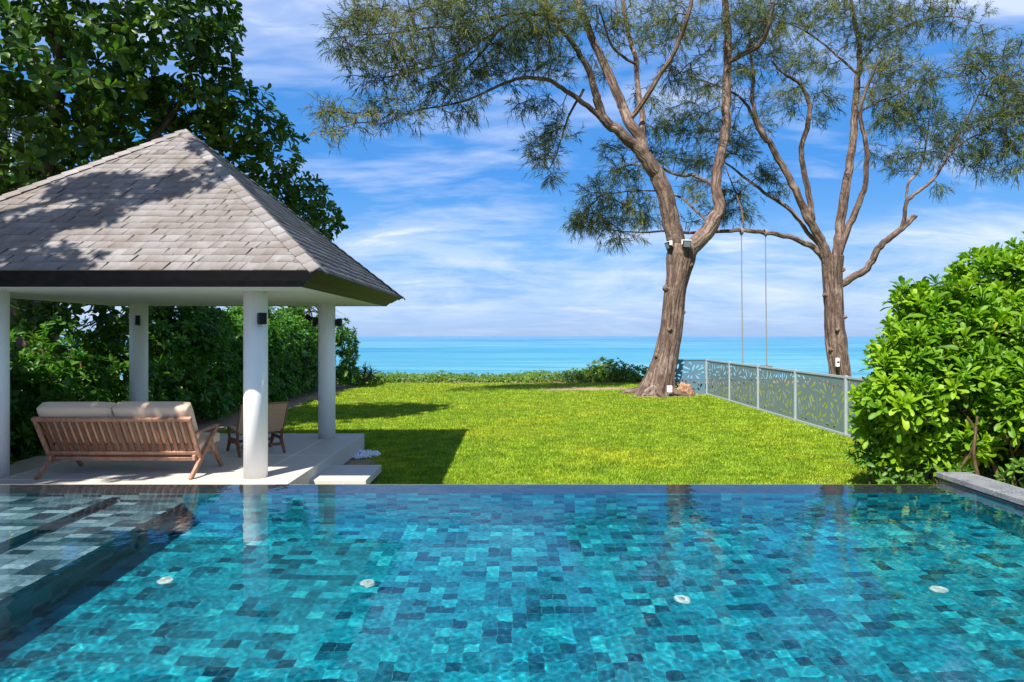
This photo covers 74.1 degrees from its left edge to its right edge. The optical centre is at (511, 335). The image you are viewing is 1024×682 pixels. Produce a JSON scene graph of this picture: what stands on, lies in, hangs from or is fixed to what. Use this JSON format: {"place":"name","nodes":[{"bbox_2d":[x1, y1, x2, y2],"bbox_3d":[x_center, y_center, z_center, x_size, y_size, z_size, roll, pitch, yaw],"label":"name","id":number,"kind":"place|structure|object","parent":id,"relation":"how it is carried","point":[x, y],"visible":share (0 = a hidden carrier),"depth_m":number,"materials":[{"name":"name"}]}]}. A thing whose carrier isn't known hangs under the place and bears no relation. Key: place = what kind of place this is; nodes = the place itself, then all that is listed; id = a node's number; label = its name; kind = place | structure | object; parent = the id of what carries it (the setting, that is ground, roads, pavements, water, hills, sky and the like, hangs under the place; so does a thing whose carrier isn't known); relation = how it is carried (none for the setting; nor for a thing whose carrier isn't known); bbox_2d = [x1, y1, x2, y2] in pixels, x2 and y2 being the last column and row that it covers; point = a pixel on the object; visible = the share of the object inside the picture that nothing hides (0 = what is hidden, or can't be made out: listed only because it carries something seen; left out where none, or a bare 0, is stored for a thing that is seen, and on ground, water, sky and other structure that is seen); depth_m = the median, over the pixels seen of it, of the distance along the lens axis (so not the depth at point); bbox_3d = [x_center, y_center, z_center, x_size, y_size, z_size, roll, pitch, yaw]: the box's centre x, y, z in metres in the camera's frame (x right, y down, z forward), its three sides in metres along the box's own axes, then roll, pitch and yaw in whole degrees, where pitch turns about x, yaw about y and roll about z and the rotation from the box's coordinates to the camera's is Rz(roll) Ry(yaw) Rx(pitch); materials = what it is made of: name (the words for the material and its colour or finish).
{"place":"outdoors","nodes":[
{"label":"outdoors","id":0,"kind":"place"},
{"bbox_2d":[278,306,338,363],"bbox_3d":[-8.316,0.008,27.557,2.985,4.305,2.683,0,0,-39],"label":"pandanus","id":1,"kind":"object","parent":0,"point":[309,311],"visible":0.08,"depth_m":27.44,"materials":[{"name":"green plant"}]},
{"bbox_2d":[61,336,886,378],"bbox_3d":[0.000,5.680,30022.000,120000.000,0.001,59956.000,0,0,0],"label":"sea","id":2,"kind":"structure","parent":0,"point":[480,355],"depth_m":231.85,"materials":[{"name":"liquid"}]},
{"bbox_2d":[0,0,1023,335],"label":"sky","id":3,"kind":"structure","parent":0,"point":[452,223],"materials":[{"name":"blue"}]},
{"bbox_2d":[121,379,1023,487],"bbox_3d":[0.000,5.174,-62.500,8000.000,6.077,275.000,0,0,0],"label":"ground","id":4,"kind":"structure","parent":0,"point":[293,401],"depth_m":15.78,"materials":[{"name":"green plant"}]},
{"bbox_2d":[0,88,61,375],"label":"neighbour house","id":5,"kind":"structure","parent":4,"relation":"on","point":[15,134],"depth_m":17.90,"materials":[{"name":"white tile"}]},
{"bbox_2d":[0,0,246,357],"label":"almond tree","id":6,"kind":"object","parent":4,"relation":"on","point":[100,100],"visible":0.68,"depth_m":12.85,"materials":[{"name":"green plant"}]},
{"bbox_2d":[10,306,364,463],"bbox_3d":[-7.922,0.424,18.229,3.361,3.670,22.047,0,0,0],"label":"hedge","id":7,"kind":"object","parent":4,"relation":"on","point":[198,344],"visible":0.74,"depth_m":15.74,"materials":[{"name":"green plant"}]},
{"bbox_2d":[0,129,405,483],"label":"pavilion","id":8,"kind":"structure","parent":4,"relation":"on","point":[184,217],"depth_m":8.74,"materials":[{"name":"stone"}]},
{"bbox_2d":[31,401,222,479],"bbox_3d":[-5.070,1.345,9.078,2.022,1.012,1.029,0,0,0],"label":"sofa","id":9,"kind":"object","parent":8,"relation":"on","point":[78,432],"visible":1,"depth_m":8.71,"materials":[{"name":"brown wood"}]},
{"bbox_2d":[135,315,139,324],"bbox_3d":[-6.616,-0.274,11.993,0.084,0.180,0.122,0,0,-24],"label":"wall lamp","id":10,"kind":"object","parent":8,"relation":"attached to","point":[137,319],"visible":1,"depth_m":11.95,"materials":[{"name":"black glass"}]},
{"bbox_2d":[226,402,288,457],"bbox_3d":[-4.011,1.429,10.662,0.726,0.820,0.875,0,0,-37],"label":"lounge chair","id":11,"kind":"object","parent":8,"relation":"on","point":[277,412],"visible":0.69,"depth_m":10.56,"materials":[{"name":"brown wood"}]},
{"bbox_2d":[257,313,266,323],"bbox_3d":[-3.191,-0.220,8.642,0.092,0.148,0.126,0,0,-40],"label":"wall lamp","id":12,"kind":"object","parent":8,"relation":"attached to","point":[261,318],"visible":1,"depth_m":8.60,"materials":[{"name":"black metal"}]},
{"bbox_2d":[304,314,317,326],"bbox_3d":[-3.596,-0.279,12.180,0.254,0.231,0.089,0,0,0],"label":"wall lamp","id":13,"kind":"object","parent":8,"relation":"attached to","point":[310,319],"visible":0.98,"depth_m":12.14,"materials":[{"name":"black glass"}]},
{"bbox_2d":[335,318,341,326],"bbox_3d":[-3.119,-0.240,12.201,0.126,0.148,0.092,0,0,-6],"label":"wall lamp","id":14,"kind":"object","parent":8,"relation":"attached to","point":[338,322],"visible":1,"depth_m":12.16,"materials":[{"name":"black metal"}]},
{"bbox_2d":[94,72,348,377],"bbox_3d":[-6.702,-1.758,15.655,5.090,7.892,4.105,0,0,0],"label":"almond tree","id":15,"kind":"object","parent":4,"relation":"on","point":[222,139],"visible":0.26,"depth_m":14.91,"materials":[{"name":"green plant"}]},
{"bbox_2d":[310,465,380,483],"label":"stepping slab","id":16,"kind":"structure","parent":4,"relation":"on","point":[349,474],"depth_m":9.67,"materials":[{"name":"stone"}]},
{"bbox_2d":[337,373,390,385],"bbox_3d":[-6.536,1.889,30.252,2.682,0.698,1.573,0,0,-34],"label":"bank shrub","id":17,"kind":"object","parent":4,"relation":"on","point":[381,377],"visible":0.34,"depth_m":30.37,"materials":[{"name":"green plant"}]},
{"bbox_2d":[352,449,380,458],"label":"white pebbles","id":18,"kind":"object","parent":4,"relation":"on","point":[360,453],"visible":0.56,"depth_m":12.02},
{"bbox_2d":[356,362,382,384],"bbox_3d":[-6.448,1.663,29.552,1.788,1.255,1.496,0,0,0],"label":"pandanus","id":19,"kind":"object","parent":4,"relation":"on","point":[369,373],"visible":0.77,"depth_m":29.48,"materials":[{"name":"green plant"}]},
{"bbox_2d":[360,368,640,382],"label":"bank creepers","id":20,"kind":"object","parent":4,"relation":"on","point":[564,376],"visible":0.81,"depth_m":31.38,"materials":[{"name":"green plant"}]},
{"bbox_2d":[297,0,791,397],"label":"casuarina tree","id":21,"kind":"object","parent":4,"relation":"on","point":[662,367],"visible":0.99,"depth_m":23.87,"materials":[{"name":"green plant"}]},
{"bbox_2d":[664,240,671,248],"bbox_3d":[5.637,-3.284,24.487,0.202,0.297,0.330,0,0,-15],"label":"floodlight","id":22,"kind":"object","parent":21,"relation":"attached to","point":[668,244],"visible":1,"depth_m":24.38,"materials":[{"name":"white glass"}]},
{"bbox_2d":[681,240,691,247],"bbox_3d":[6.212,-3.288,24.130,0.330,0.292,0.188,0,0,-8],"label":"floodlight","id":23,"kind":"object","parent":21,"relation":"attached to","point":[686,243],"visible":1,"depth_m":24.08,"materials":[{"name":"white glass"}]},
{"bbox_2d":[571,356,647,382],"bbox_3d":[4.693,1.603,31.911,3.945,1.304,1.884,0,0,0],"label":"bank shrub","id":24,"kind":"object","parent":4,"relation":"on","point":[609,364],"visible":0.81,"depth_m":31.50,"materials":[{"name":"green plant"}]},
{"bbox_2d":[641,384,655,395],"bbox_3d":[4.919,2.005,24.305,0.613,0.601,0.354,0,0,0],"label":"rock","id":25,"kind":"object","parent":4,"relation":"on","point":[650,390],"visible":0.71,"depth_m":24.19,"materials":[{"name":"grey stone"}]},
{"bbox_2d":[667,386,671,391],"bbox_3d":[5.558,1.873,23.946,0.170,0.230,0.128,0,0,0],"label":"utility box","id":26,"kind":"object","parent":4,"relation":"on","point":[669,388],"visible":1,"depth_m":23.89,"materials":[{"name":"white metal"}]},
{"bbox_2d":[676,382,694,395],"bbox_3d":[6.252,2.018,24.446,0.711,0.746,0.434,0,0,0],"label":"rock","id":27,"kind":"object","parent":4,"relation":"on","point":[686,388],"visible":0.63,"depth_m":24.33,"materials":[{"name":"beige stone"}]},
{"bbox_2d":[675,359,871,442],"bbox_3d":[6.341,1.550,18.460,1.722,1.400,13.064,0,0,0],"label":"fence","id":28,"kind":"object","parent":4,"relation":"on","point":[842,423],"visible":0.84,"depth_m":18.04,"materials":[{"name":"grey metal"}]},
{"bbox_2d":[589,0,1023,389],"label":"casuarina tree","id":29,"kind":"object","parent":4,"relation":"on","point":[834,282],"visible":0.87,"depth_m":26.77,"materials":[{"name":"green plant"}]},
{"bbox_2d":[740,228,772,366],"bbox_3d":[9.509,-1.504,26.550,1.262,5.471,0.320,0,0,0],"label":"rope swing","id":30,"kind":"object","parent":29,"relation":"hanging from","point":[765,230],"visible":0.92,"depth_m":26.53,"materials":[{"name":"fabric"}]},
{"bbox_2d":[835,358,839,366],"bbox_3d":[12.799,1.038,26.676,0.120,0.340,0.128,0,0,0],"label":"socket box","id":31,"kind":"object","parent":29,"relation":"attached to","point":[837,362],"visible":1,"depth_m":26.62,"materials":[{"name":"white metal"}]},
{"bbox_2d":[842,439,896,483],"bbox_3d":[5.008,1.780,9.528,0.664,0.744,0.588,0,0,0],"label":"ground shrub","id":32,"kind":"object","parent":4,"relation":"on","point":[863,461],"visible":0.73,"depth_m":9.41,"materials":[{"name":"green plant"}]},
{"bbox_2d":[870,457,906,483],"bbox_3d":[5.175,1.896,9.314,0.472,0.516,0.505,0,0,0],"label":"ground shrub","id":33,"kind":"object","parent":4,"relation":"on","point":[879,477],"visible":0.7,"depth_m":9.24,"materials":[{"name":"green plant"}]},
{"bbox_2d":[898,463,927,483],"bbox_3d":[5.433,1.948,9.188,0.353,0.412,0.392,0,0,39],"label":"ground shrub","id":34,"kind":"object","parent":4,"relation":"on","point":[914,477],"visible":0.71,"depth_m":9.15,"materials":[{"name":"green plant"}]},
{"bbox_2d":[846,231,1023,483],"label":"naupaka bush","id":35,"kind":"object","parent":4,"relation":"on","point":[942,385],"visible":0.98,"depth_m":9.03,"materials":[{"name":"green plant"}]},
{"bbox_2d":[923,461,948,483],"bbox_3d":[5.638,1.905,9.004,0.322,0.498,0.391,0,0,0],"label":"ground shrub","id":36,"kind":"object","parent":4,"relation":"on","point":[935,467],"visible":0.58,"depth_m":9.01,"materials":[{"name":"green plant"}]},
{"bbox_2d":[945,461,974,472],"bbox_3d":[5.591,1.860,8.469,0.397,0.585,0.288,0,0,29],"label":"ground shrub","id":37,"kind":"object","parent":4,"relation":"on","point":[958,467],"visible":0.32,"depth_m":8.52,"materials":[{"name":"green plant"}]},
{"bbox_2d":[936,472,1023,508],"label":"swimming pool","id":38,"kind":"structure","parent":4,"relation":"on","point":[1000,491],"depth_m":7.28,"materials":[{"name":"stone"}]},
{"bbox_2d":[0,484,1023,681],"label":"pool water","id":39,"kind":"structure","parent":38,"relation":"in","point":[511,582],"depth_m":4.60,"materials":[{"name":"blue liquid"}]},
{"bbox_2d":[993,457,1023,487],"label":"ground shrub","id":40,"kind":"object","parent":4,"relation":"on","point":[1012,466],"visible":0.83,"depth_m":8.30,"materials":[{"name":"green plant"}]}
]}

